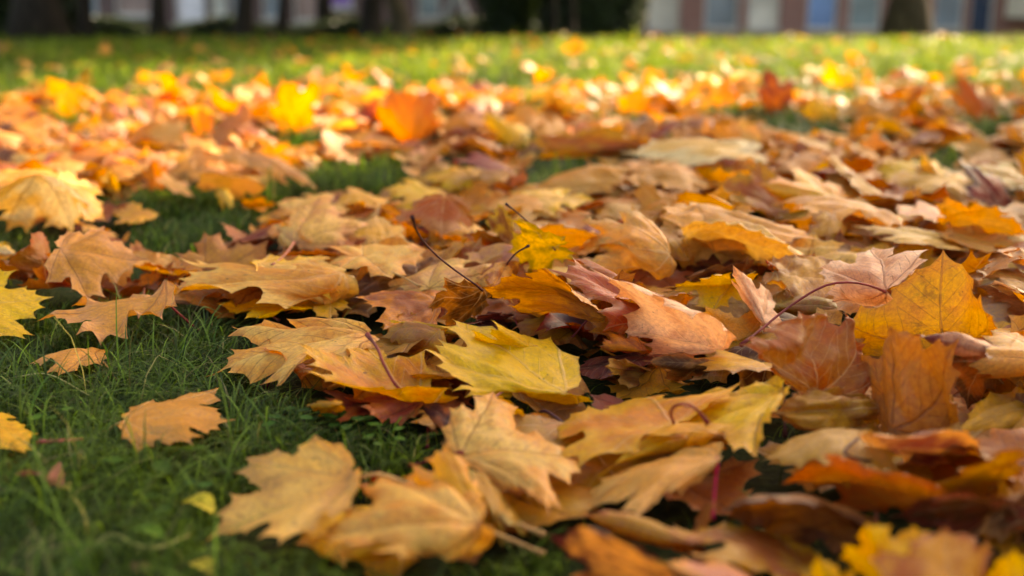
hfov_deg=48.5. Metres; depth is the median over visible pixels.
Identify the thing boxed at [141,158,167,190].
maple leaf
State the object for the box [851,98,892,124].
maple leaf
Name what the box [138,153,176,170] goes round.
maple leaf
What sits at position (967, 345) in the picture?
maple leaf
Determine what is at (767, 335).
maple leaf
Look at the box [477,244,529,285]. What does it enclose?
maple leaf
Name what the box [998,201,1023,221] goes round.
maple leaf
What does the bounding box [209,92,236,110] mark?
maple leaf
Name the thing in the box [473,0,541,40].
evergreen bush
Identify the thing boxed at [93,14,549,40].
clipped hedge
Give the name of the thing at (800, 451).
maple leaf
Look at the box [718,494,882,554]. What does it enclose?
maple leaf
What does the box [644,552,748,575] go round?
maple leaf
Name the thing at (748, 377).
maple leaf
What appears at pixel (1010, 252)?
maple leaf
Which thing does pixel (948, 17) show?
window
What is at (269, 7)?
window
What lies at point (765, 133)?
maple leaf
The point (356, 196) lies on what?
maple leaf
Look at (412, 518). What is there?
maple leaf
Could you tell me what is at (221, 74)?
maple leaf
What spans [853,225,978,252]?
maple leaf
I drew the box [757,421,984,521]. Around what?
maple leaf
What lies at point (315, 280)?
maple leaf
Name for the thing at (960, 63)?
maple leaf
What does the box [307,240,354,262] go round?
maple leaf
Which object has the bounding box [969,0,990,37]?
door
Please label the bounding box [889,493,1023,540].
maple leaf
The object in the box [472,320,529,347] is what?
maple leaf
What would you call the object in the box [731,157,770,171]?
maple leaf
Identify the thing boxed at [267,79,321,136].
maple leaf
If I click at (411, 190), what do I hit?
maple leaf
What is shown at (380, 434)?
clover weed
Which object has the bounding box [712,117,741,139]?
maple leaf
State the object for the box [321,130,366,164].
maple leaf
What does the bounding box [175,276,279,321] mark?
maple leaf
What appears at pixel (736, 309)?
maple leaf
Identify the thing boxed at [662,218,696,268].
maple leaf
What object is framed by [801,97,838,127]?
maple leaf
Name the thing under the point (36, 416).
clover weed
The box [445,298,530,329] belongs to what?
maple leaf
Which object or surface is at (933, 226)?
maple leaf
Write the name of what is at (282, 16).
tree
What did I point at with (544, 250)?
maple leaf
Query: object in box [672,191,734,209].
maple leaf
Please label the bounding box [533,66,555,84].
maple leaf
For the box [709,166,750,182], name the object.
maple leaf
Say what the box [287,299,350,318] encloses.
maple leaf
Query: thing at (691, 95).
maple leaf
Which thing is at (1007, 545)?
maple leaf
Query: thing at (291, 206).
maple leaf
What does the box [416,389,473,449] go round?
maple leaf
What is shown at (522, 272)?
maple leaf
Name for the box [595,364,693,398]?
maple leaf
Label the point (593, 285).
maple leaf
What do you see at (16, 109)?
maple leaf
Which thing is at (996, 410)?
maple leaf
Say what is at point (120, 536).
dry grass stem
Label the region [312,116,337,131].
maple leaf
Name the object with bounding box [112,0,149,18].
window
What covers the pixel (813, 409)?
maple leaf
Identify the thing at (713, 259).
maple leaf
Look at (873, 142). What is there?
maple leaf
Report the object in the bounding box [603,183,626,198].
maple leaf
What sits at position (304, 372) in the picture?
maple leaf
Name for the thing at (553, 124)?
maple leaf
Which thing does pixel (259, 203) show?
maple leaf
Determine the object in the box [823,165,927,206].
maple leaf
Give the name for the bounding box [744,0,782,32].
window
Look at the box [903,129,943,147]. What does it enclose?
maple leaf
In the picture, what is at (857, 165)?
maple leaf
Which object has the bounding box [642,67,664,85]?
maple leaf
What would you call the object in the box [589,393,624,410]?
maple leaf
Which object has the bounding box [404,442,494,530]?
maple leaf
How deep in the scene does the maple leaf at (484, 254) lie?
1.33 m
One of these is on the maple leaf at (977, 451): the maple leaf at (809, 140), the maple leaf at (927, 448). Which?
the maple leaf at (927, 448)
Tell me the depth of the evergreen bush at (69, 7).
13.63 m
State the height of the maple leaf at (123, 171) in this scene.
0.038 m
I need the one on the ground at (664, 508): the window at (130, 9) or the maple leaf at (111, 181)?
the maple leaf at (111, 181)
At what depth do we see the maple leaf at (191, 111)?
3.08 m
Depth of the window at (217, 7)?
26.53 m
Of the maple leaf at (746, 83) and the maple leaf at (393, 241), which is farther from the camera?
the maple leaf at (746, 83)
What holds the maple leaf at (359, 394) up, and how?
on the ground at (664, 508)
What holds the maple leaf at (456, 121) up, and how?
on the leaf litter
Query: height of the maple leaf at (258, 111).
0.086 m
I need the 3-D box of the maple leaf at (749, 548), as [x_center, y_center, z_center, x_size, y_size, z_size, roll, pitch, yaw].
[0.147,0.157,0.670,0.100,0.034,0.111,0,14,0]
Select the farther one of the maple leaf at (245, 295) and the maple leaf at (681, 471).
the maple leaf at (245, 295)
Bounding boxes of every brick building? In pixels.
[92,0,546,35]
[634,0,1023,39]
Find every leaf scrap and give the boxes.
[14,462,64,488]
[129,523,166,540]
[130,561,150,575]
[182,493,215,513]
[188,556,213,575]
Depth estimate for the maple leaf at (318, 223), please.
1.47 m
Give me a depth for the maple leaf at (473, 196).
1.87 m
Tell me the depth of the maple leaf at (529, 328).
1.10 m
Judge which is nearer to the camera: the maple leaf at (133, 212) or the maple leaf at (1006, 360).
the maple leaf at (1006, 360)
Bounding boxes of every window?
[92,0,97,15]
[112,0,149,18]
[172,0,204,24]
[209,0,225,16]
[229,0,236,16]
[259,0,277,21]
[290,0,315,24]
[332,0,355,10]
[414,0,440,21]
[644,0,682,32]
[701,0,741,32]
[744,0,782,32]
[803,0,840,32]
[845,0,881,32]
[933,0,966,32]
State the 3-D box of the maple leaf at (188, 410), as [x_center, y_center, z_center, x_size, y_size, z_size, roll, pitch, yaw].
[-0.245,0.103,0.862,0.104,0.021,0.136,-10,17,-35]
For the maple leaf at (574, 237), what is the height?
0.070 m
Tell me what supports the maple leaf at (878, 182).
on the leaf litter
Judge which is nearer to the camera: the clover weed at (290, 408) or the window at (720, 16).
the clover weed at (290, 408)
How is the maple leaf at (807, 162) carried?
on the leaf litter
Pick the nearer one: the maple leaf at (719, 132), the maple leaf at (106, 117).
the maple leaf at (719, 132)
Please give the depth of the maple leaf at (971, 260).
1.22 m
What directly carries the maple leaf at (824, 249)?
on the maple leaf at (772, 289)
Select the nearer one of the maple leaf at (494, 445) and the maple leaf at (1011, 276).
the maple leaf at (494, 445)
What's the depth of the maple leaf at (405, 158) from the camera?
2.29 m
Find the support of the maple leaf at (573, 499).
on the ground at (664, 508)
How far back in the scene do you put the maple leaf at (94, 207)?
1.67 m
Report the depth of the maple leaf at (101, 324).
1.10 m
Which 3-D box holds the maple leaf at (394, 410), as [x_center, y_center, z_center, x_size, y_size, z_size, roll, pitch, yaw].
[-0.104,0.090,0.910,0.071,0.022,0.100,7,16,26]
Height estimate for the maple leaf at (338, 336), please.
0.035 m
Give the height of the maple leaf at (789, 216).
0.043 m
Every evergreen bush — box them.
[0,0,11,36]
[59,0,76,34]
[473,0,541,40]
[535,0,650,39]
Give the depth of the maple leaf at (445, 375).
0.95 m
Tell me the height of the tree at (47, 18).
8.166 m
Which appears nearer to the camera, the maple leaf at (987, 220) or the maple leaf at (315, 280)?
the maple leaf at (315, 280)
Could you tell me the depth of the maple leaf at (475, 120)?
2.74 m
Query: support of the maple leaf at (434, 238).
on the leaf litter
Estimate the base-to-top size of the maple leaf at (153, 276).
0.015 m
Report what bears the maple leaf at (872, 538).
on the ground at (664, 508)
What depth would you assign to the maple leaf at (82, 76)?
4.58 m
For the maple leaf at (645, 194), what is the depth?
1.72 m
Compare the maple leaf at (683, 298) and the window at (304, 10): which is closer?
the maple leaf at (683, 298)
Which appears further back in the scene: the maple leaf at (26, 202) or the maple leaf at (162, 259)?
the maple leaf at (26, 202)
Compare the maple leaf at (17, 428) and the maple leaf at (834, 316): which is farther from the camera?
the maple leaf at (834, 316)
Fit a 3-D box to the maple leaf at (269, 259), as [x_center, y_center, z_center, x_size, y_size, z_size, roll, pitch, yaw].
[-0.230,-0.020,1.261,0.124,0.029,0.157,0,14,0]
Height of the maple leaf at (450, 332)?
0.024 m
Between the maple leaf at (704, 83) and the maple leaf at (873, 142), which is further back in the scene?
the maple leaf at (704, 83)
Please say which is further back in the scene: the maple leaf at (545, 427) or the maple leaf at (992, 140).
the maple leaf at (992, 140)
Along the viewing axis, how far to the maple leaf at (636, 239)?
1.27 m
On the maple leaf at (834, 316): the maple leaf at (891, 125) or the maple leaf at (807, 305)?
the maple leaf at (807, 305)
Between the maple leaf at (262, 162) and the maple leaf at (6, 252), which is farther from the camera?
the maple leaf at (262, 162)
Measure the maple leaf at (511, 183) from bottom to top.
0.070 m
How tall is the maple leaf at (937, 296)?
0.100 m
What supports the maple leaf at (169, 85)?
on the leaf litter
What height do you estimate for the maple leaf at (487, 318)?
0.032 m
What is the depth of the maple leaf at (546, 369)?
0.94 m
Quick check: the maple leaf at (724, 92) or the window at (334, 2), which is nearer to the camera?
the maple leaf at (724, 92)
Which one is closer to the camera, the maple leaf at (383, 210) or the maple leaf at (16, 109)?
the maple leaf at (383, 210)
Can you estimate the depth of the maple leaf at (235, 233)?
1.58 m
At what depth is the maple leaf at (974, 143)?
2.48 m
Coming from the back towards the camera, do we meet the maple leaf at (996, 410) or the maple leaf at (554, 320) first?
the maple leaf at (554, 320)
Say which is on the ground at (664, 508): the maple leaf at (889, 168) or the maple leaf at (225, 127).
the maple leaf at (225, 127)
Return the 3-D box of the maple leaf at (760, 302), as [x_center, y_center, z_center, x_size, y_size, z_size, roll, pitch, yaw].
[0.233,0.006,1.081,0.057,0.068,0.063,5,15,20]
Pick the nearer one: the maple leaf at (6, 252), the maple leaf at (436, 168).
the maple leaf at (6, 252)
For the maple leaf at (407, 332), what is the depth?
1.01 m
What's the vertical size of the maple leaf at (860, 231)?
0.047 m
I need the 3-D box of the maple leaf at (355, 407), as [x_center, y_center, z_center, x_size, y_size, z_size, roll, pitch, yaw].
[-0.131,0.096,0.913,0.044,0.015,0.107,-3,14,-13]
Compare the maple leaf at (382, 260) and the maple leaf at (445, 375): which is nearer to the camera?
the maple leaf at (445, 375)
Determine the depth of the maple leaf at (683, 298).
1.07 m
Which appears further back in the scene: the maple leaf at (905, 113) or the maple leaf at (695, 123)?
the maple leaf at (905, 113)
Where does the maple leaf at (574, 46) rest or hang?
on the ground at (664, 508)
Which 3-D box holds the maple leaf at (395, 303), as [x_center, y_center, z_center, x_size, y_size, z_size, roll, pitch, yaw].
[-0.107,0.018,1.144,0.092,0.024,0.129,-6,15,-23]
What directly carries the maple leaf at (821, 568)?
on the ground at (664, 508)
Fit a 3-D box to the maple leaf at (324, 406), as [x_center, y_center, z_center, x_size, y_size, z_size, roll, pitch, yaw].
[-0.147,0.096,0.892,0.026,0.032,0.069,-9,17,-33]
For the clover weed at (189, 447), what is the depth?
0.79 m
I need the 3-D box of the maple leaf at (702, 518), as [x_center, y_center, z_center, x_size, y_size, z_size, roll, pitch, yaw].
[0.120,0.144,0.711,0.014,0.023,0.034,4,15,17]
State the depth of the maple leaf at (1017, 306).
1.17 m
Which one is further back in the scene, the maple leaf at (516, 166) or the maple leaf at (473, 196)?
the maple leaf at (516, 166)
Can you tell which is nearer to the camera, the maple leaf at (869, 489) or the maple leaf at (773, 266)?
the maple leaf at (869, 489)
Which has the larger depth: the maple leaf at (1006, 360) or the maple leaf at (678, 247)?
the maple leaf at (678, 247)
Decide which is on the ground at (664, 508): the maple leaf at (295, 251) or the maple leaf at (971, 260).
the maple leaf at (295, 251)
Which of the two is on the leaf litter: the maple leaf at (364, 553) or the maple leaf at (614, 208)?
the maple leaf at (614, 208)
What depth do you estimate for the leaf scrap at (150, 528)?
0.68 m
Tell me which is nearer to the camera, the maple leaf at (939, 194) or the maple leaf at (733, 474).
the maple leaf at (733, 474)
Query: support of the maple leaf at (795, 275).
on the maple leaf at (807, 305)
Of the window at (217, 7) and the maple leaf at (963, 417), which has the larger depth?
the window at (217, 7)
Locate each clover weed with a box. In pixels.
[27,406,73,436]
[101,444,204,488]
[144,479,216,527]
[261,406,313,446]
[320,410,375,445]
[362,422,404,456]
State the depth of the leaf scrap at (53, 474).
0.74 m
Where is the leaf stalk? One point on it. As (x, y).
(43, 441)
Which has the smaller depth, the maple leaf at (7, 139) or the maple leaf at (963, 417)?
the maple leaf at (963, 417)
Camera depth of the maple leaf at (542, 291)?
1.06 m
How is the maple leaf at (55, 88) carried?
on the leaf litter
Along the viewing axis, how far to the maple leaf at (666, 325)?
1.00 m
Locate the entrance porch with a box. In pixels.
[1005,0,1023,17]
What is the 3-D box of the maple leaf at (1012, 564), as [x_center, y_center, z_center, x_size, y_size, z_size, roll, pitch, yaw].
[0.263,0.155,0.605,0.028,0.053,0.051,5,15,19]
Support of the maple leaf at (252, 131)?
on the leaf litter
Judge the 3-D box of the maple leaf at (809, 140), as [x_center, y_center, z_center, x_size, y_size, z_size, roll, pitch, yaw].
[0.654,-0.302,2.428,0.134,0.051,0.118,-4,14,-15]
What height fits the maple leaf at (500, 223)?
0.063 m
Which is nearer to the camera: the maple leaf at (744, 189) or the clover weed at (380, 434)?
the clover weed at (380, 434)
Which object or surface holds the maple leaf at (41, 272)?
on the leaf litter
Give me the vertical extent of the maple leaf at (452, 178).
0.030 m
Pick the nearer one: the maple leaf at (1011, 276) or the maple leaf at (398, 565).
the maple leaf at (398, 565)
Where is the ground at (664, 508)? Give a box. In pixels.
[0,42,1023,575]
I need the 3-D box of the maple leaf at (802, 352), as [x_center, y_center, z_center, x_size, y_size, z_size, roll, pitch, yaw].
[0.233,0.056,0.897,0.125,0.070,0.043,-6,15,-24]
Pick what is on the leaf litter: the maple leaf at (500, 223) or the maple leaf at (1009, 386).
the maple leaf at (1009, 386)
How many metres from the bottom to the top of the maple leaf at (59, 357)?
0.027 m
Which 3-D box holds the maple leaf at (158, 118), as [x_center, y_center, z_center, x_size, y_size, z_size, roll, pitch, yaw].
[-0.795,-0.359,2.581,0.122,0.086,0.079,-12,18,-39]
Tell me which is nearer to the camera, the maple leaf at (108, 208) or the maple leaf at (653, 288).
the maple leaf at (653, 288)
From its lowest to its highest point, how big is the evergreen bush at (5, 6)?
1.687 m
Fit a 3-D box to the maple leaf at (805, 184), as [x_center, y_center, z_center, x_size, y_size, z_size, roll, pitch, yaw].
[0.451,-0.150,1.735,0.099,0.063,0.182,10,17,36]
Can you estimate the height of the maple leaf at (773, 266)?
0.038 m
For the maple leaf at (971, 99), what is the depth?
3.24 m
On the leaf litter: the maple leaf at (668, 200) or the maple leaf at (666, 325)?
the maple leaf at (668, 200)
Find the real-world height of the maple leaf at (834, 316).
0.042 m
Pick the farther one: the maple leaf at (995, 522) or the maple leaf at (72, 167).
the maple leaf at (72, 167)
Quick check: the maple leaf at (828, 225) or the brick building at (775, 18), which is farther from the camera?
the brick building at (775, 18)
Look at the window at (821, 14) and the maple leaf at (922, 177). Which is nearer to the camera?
the maple leaf at (922, 177)
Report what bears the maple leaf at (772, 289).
on the ground at (664, 508)
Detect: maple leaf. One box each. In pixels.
[0,98,30,118]
[0,131,38,153]
[0,146,19,163]
[0,168,89,190]
[0,174,88,231]
[0,242,15,259]
[0,269,51,338]
[0,412,38,452]
[7,231,49,273]
[10,115,62,147]
[10,151,78,164]
[14,134,44,152]
[18,260,117,295]
[26,347,113,376]
[38,279,203,345]
[44,226,146,297]
[45,77,68,97]
[51,162,84,173]
[55,84,89,120]
[57,169,105,222]
[67,116,99,134]
[70,273,190,301]
[71,143,133,163]
[72,69,93,85]
[76,159,107,189]
[80,200,131,220]
[89,101,132,139]
[96,169,167,202]
[100,147,165,166]
[100,169,118,192]
[101,261,185,296]
[104,163,147,179]
[105,388,235,452]
[111,202,158,223]
[127,141,175,150]
[132,251,210,275]
[133,109,188,149]
[137,270,161,285]
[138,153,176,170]
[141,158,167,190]
[145,120,186,152]
[154,73,181,94]
[156,171,195,197]
[167,160,230,184]
[174,151,215,175]
[175,106,222,120]
[175,232,268,271]
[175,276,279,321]
[178,258,358,308]
[179,286,337,317]
[185,139,221,156]
[192,105,215,135]
[196,172,268,200]
[203,435,546,544]
[206,187,234,208]
[207,70,232,86]
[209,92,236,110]
[209,147,319,193]
[210,104,251,144]
[210,317,378,385]
[217,299,312,318]
[220,222,277,253]
[230,224,276,243]
[233,104,269,134]
[236,122,277,144]
[241,196,277,212]
[249,254,358,299]
[261,347,344,388]
[262,135,301,161]
[264,342,376,390]
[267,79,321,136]
[267,198,367,264]
[276,192,364,215]
[278,242,339,255]
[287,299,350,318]
[294,505,418,575]
[295,332,457,403]
[303,356,435,399]
[305,471,545,560]
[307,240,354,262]
[307,400,345,415]
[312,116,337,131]
[315,331,448,389]
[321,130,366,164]
[322,388,370,421]
[326,244,425,287]
[336,187,392,208]
[337,256,441,317]
[337,542,434,562]
[340,64,372,82]
[340,204,419,228]
[342,395,423,425]
[348,95,378,122]
[351,215,405,244]
[354,290,441,329]
[355,235,469,280]
[356,88,385,107]
[375,85,437,141]
[381,320,449,354]
[383,178,444,209]
[388,258,491,291]
[388,320,457,334]
[389,194,473,237]
[389,213,470,245]
[390,138,443,166]
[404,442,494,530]
[407,223,483,246]
[407,391,592,513]
[410,215,492,325]
[412,141,444,170]
[412,362,455,378]
[414,162,481,194]
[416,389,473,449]
[420,238,503,267]
[421,167,484,193]
[425,320,592,404]
[441,112,472,140]
[443,126,476,143]
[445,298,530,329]
[450,133,495,154]
[451,152,521,186]
[456,468,625,563]
[461,103,494,116]
[462,113,501,142]
[463,185,505,207]
[463,311,513,329]
[464,229,502,245]
[464,243,528,266]
[464,345,589,421]
[465,93,503,113]
[468,468,530,547]
[470,203,524,223]
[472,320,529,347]
[475,160,511,180]
[477,142,531,171]
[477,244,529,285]
[479,145,525,157]
[480,193,565,224]
[481,268,606,322]
[482,109,529,147]
[485,204,514,244]
[490,161,527,191]
[503,103,542,138]
[505,202,576,272]
[505,409,698,497]
[507,187,593,215]
[507,264,609,340]
[512,315,587,349]
[513,113,571,145]
[514,164,631,196]
[515,224,598,248]
[517,301,606,337]
[523,255,586,292]
[524,125,649,159]
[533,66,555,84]
[539,93,576,115]
[539,210,601,228]
[545,524,678,575]
[548,258,652,341]
[554,382,740,467]
[562,38,585,58]
[571,291,695,337]
[575,203,676,280]
[579,352,664,379]
[580,510,706,556]
[583,202,637,222]
[583,281,698,301]
[586,442,722,520]
[589,289,656,355]
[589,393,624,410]
[594,270,735,355]
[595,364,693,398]
[595,432,692,478]
[598,331,652,353]
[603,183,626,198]
[605,358,652,389]
[616,84,651,118]
[622,138,769,165]
[626,161,713,191]
[631,269,693,288]
[632,179,666,221]
[633,116,658,137]
[641,352,714,381]
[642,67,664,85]
[642,196,685,214]
[642,332,775,356]
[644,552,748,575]
[647,120,682,138]
[658,202,821,251]
[659,225,691,260]
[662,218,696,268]
[662,350,801,437]
[663,456,761,514]
[664,290,749,317]
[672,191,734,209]
[673,522,825,575]
[675,271,757,308]
[676,375,789,456]
[679,86,705,109]
[679,254,760,276]
[680,117,718,130]
[680,218,803,264]
[683,122,709,139]
[685,256,754,281]
[687,75,714,96]
[691,346,771,387]
[693,498,716,530]
[703,305,761,340]
[709,77,742,111]
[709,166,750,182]
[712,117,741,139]
[712,159,789,220]
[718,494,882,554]
[726,118,762,142]
[730,276,784,311]
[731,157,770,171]
[731,264,781,331]
[733,74,762,96]
[739,247,926,346]
[740,312,870,394]
[753,165,849,201]
[753,231,856,266]
[757,65,795,118]
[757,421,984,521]
[758,127,777,149]
[760,252,834,297]
[764,146,794,156]
[764,259,778,271]
[764,428,900,488]
[767,152,830,173]
[769,209,809,228]
[770,196,904,231]
[771,386,879,433]
[772,290,842,316]
[777,133,825,158]
[781,454,948,518]
[787,133,844,154]
[792,458,821,491]
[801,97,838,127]
[801,552,854,575]
[803,299,874,325]
[807,210,847,240]
[819,56,857,92]
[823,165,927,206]
[825,223,934,247]
[829,155,878,173]
[830,149,894,200]
[839,522,930,575]
[841,250,996,358]
[844,194,939,205]
[848,242,937,289]
[849,147,901,161]
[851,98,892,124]
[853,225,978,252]
[859,429,998,467]
[860,128,893,151]
[860,327,960,435]
[862,387,968,435]
[863,172,924,192]
[866,246,992,276]
[868,527,992,575]
[869,119,923,144]
[873,160,919,180]
[883,182,950,209]
[885,166,972,201]
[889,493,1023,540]
[894,99,933,122]
[895,185,945,221]
[895,422,1014,481]
[902,256,1021,281]
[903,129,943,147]
[913,127,972,143]
[914,332,999,358]
[918,150,944,174]
[919,221,949,231]
[929,427,1023,496]
[931,448,1023,495]
[936,197,1023,235]
[940,222,1014,252]
[943,117,981,137]
[949,71,998,124]
[950,56,972,72]
[950,136,992,157]
[952,340,1004,409]
[957,157,1012,207]
[960,330,1023,377]
[961,386,1023,431]
[962,148,1016,163]
[970,266,1023,295]
[972,492,1023,543]
[975,161,1023,190]
[977,280,1023,315]
[980,476,1023,557]
[981,295,1012,319]
[983,132,1023,147]
[985,378,1018,397]
[987,548,1023,575]
[996,247,1023,265]
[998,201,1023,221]
[1002,287,1023,331]
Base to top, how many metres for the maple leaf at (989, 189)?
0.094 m
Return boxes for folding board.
[442,0,470,35]
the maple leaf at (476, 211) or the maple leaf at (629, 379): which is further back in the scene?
the maple leaf at (476, 211)
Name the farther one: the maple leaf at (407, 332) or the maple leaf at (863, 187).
the maple leaf at (863, 187)
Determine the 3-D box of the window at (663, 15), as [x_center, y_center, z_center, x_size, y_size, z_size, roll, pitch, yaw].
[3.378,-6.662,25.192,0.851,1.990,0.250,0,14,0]
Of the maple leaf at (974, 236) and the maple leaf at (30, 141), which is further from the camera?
the maple leaf at (30, 141)
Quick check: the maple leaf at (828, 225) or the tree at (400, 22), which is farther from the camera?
the tree at (400, 22)
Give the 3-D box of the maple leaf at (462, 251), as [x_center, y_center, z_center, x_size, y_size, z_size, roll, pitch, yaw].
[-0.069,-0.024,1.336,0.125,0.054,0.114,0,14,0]
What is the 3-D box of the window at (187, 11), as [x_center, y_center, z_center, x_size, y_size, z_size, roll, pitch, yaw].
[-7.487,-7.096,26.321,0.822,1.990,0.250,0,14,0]
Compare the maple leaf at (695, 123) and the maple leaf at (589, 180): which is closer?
the maple leaf at (589, 180)
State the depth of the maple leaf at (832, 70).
4.30 m
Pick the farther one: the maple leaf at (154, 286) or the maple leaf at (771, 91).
the maple leaf at (771, 91)
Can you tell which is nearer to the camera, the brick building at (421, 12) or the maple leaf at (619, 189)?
the maple leaf at (619, 189)
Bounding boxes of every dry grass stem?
[15,373,89,395]
[68,493,87,535]
[79,533,189,557]
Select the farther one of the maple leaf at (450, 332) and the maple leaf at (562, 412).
the maple leaf at (450, 332)
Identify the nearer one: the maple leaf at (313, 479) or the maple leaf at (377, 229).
the maple leaf at (313, 479)
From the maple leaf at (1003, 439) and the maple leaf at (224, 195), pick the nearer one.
the maple leaf at (1003, 439)
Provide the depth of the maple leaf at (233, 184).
1.94 m
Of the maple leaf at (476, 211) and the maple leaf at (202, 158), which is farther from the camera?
the maple leaf at (202, 158)
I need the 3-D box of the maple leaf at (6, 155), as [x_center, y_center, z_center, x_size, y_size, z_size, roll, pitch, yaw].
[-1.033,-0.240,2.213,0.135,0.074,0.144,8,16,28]
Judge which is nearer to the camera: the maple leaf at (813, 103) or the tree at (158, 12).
the maple leaf at (813, 103)
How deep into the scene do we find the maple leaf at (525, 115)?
2.91 m
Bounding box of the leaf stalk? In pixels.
[36,438,82,443]
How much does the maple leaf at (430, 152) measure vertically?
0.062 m
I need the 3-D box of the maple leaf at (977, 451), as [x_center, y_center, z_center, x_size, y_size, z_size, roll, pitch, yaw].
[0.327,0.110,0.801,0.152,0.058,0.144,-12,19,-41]
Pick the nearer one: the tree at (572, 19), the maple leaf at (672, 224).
the maple leaf at (672, 224)
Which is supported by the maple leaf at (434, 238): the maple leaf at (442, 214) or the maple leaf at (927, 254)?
the maple leaf at (442, 214)
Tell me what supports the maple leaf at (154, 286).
on the ground at (664, 508)
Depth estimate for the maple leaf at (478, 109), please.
3.05 m
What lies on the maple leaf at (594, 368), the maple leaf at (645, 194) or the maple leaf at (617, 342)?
the maple leaf at (617, 342)
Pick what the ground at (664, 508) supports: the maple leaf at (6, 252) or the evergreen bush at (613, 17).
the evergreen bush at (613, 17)
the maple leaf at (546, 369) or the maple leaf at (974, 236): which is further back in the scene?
the maple leaf at (974, 236)
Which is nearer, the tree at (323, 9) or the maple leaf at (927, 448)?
the maple leaf at (927, 448)
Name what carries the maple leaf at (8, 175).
on the maple leaf at (94, 207)
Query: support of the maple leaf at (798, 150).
on the leaf litter
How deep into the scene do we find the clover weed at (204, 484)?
0.74 m
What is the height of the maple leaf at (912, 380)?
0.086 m
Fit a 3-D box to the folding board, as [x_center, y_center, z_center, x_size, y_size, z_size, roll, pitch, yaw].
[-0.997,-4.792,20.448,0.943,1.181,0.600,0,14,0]
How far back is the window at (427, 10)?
26.53 m
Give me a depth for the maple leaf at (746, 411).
0.82 m
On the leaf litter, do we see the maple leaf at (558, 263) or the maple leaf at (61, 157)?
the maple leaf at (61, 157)
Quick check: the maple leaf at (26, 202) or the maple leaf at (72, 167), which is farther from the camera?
the maple leaf at (72, 167)
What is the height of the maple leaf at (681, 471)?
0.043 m
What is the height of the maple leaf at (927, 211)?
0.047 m
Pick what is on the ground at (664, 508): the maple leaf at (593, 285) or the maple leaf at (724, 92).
the maple leaf at (724, 92)
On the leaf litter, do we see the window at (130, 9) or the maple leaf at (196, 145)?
the maple leaf at (196, 145)
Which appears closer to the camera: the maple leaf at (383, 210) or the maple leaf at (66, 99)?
the maple leaf at (383, 210)
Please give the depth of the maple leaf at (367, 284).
1.25 m
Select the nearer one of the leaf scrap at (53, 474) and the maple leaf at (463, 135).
the leaf scrap at (53, 474)
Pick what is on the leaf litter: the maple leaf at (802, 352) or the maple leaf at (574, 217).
the maple leaf at (574, 217)
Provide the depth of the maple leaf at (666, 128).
2.73 m
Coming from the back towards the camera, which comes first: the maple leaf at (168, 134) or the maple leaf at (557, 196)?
the maple leaf at (168, 134)
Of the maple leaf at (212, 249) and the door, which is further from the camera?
the door
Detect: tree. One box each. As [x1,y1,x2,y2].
[5,0,76,41]
[75,0,96,39]
[148,0,168,39]
[232,0,254,38]
[275,0,288,38]
[316,0,332,21]
[358,0,383,38]
[385,0,414,39]
[550,0,557,38]
[568,0,575,37]
[878,0,933,38]
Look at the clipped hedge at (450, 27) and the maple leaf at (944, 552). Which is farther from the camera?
the clipped hedge at (450, 27)
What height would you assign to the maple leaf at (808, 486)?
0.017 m
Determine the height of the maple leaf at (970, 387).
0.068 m
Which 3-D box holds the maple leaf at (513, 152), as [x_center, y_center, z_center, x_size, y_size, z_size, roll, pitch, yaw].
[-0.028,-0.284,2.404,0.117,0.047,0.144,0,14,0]
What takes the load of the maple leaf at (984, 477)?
on the maple leaf at (1003, 439)
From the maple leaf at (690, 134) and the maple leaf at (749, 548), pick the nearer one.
the maple leaf at (749, 548)
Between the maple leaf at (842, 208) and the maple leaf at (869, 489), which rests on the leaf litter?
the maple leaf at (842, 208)
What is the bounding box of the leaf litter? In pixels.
[0,32,1023,575]
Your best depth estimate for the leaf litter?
2.74 m
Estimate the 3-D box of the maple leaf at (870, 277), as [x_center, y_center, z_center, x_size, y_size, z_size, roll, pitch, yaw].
[0.280,-0.001,1.080,0.274,0.051,0.109,-9,17,-32]
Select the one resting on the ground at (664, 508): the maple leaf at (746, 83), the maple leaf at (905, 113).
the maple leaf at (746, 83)
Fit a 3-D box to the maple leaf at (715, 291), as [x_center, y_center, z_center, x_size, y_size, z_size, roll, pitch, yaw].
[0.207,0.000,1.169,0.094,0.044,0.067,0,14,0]
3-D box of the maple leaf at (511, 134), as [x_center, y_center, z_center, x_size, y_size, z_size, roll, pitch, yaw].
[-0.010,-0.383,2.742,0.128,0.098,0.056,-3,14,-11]
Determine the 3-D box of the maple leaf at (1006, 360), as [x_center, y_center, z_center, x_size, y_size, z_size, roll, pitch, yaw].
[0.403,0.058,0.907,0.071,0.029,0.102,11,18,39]
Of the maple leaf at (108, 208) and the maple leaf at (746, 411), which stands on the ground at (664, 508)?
the maple leaf at (108, 208)
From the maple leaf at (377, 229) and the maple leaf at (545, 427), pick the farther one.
the maple leaf at (377, 229)
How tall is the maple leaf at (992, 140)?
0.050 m
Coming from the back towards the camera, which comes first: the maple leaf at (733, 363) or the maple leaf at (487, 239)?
the maple leaf at (487, 239)
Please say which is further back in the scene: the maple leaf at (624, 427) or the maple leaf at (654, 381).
the maple leaf at (654, 381)
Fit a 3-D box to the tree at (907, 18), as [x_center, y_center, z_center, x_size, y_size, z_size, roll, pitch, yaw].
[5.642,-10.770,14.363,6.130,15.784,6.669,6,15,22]

